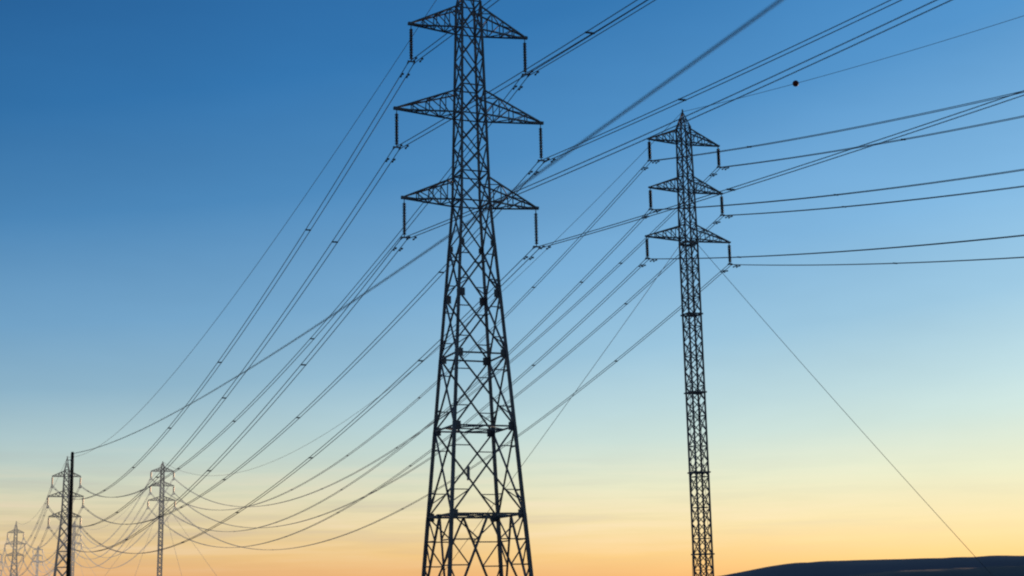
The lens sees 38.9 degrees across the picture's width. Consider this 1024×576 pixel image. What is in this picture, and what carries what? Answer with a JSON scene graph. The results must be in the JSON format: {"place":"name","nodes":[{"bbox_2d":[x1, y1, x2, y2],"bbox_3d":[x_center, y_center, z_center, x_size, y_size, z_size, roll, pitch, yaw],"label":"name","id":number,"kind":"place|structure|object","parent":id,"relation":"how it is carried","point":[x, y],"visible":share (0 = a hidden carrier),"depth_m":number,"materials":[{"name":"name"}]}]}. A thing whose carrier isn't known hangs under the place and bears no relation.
{"place":"outdoors","nodes":[
{"label":"outdoors","id":0,"kind":"place"},
{"bbox_2d":[0,0,1023,575],"label":"sky","id":1,"kind":"structure","parent":0,"point":[153,152],"materials":[{"name":"blue"}]},
{"bbox_2d":[722,555,1023,575],"bbox_3d":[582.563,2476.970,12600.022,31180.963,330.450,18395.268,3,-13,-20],"label":"hills","id":2,"kind":"structure","parent":0,"point":[839,568],"depth_m":15699.62,"materials":[{"name":"black"}]},
{"bbox_2d":[851,566,1023,575],"bbox_3d":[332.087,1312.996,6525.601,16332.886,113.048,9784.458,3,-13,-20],"label":"hills","id":3,"kind":"structure","parent":0,"point":[1005,571],"depth_m":7320.59,"materials":[{"name":"black"}]},
{"label":"ground","id":4,"kind":"structure","parent":0,"visible":0},
{"bbox_2d":[4,521,25,575],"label":"tower","id":5,"kind":"structure","parent":4,"relation":"on","point":[14,550],"depth_m":836.10,"materials":[{"name":"metal"}]},
{"bbox_2d":[31,547,43,575],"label":"mast","id":6,"kind":"object","parent":4,"relation":"on","point":[38,555],"visible":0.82,"depth_m":1582.29,"materials":[{"name":"metal"}]},
{"bbox_2d":[47,456,83,575],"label":"tower","id":7,"kind":"structure","parent":4,"relation":"on","point":[61,516],"depth_m":469.64,"materials":[{"name":"metal"}]},
{"bbox_2d":[66,452,73,575],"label":"wooden pole","id":8,"kind":"object","parent":4,"relation":"on","point":[68,562],"visible":1,"depth_m":81.36,"materials":[{"name":"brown wood"}]},
{"bbox_2d":[77,0,781,452],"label":"voltage wire","id":9,"kind":"object","parent":8,"relation":"attached to","point":[509,192],"visible":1,"depth_m":19.37,"materials":[{"name":"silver metal"}]},
{"bbox_2d":[66,522,81,575],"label":"mast","id":10,"kind":"object","parent":4,"relation":"on","point":[74,533],"visible":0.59,"depth_m":1116.01,"materials":[{"name":"metal"}]},
{"bbox_2d":[147,461,175,575],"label":"mast","id":11,"kind":"object","parent":4,"relation":"on","point":[160,519],"visible":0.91,"depth_m":650.64,"materials":[{"name":"metal"}]},
{"bbox_2d":[392,0,544,575],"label":"tower","id":12,"kind":"structure","parent":4,"relation":"on","point":[454,513],"depth_m":101.94,"materials":[{"name":"metal"}]},
{"bbox_2d":[0,0,1023,575],"bbox_3d":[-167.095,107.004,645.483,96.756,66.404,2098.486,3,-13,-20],"label":"conductors","id":13,"kind":"object","parent":12,"relation":"attached to","point":[546,246],"visible":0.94,"depth_m":162.60,"materials":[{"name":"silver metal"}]},
{"bbox_2d":[792,80,798,86],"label":"warning sphere","id":14,"kind":"object","parent":13,"relation":"attached to","point":[795,83],"visible":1,"depth_m":164.56,"materials":[{"name":"brown"}]},
{"bbox_2d":[645,109,731,575],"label":"mast","id":15,"kind":"object","parent":4,"relation":"on","point":[693,243],"visible":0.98,"depth_m":184.72,"materials":[{"name":"metal"}]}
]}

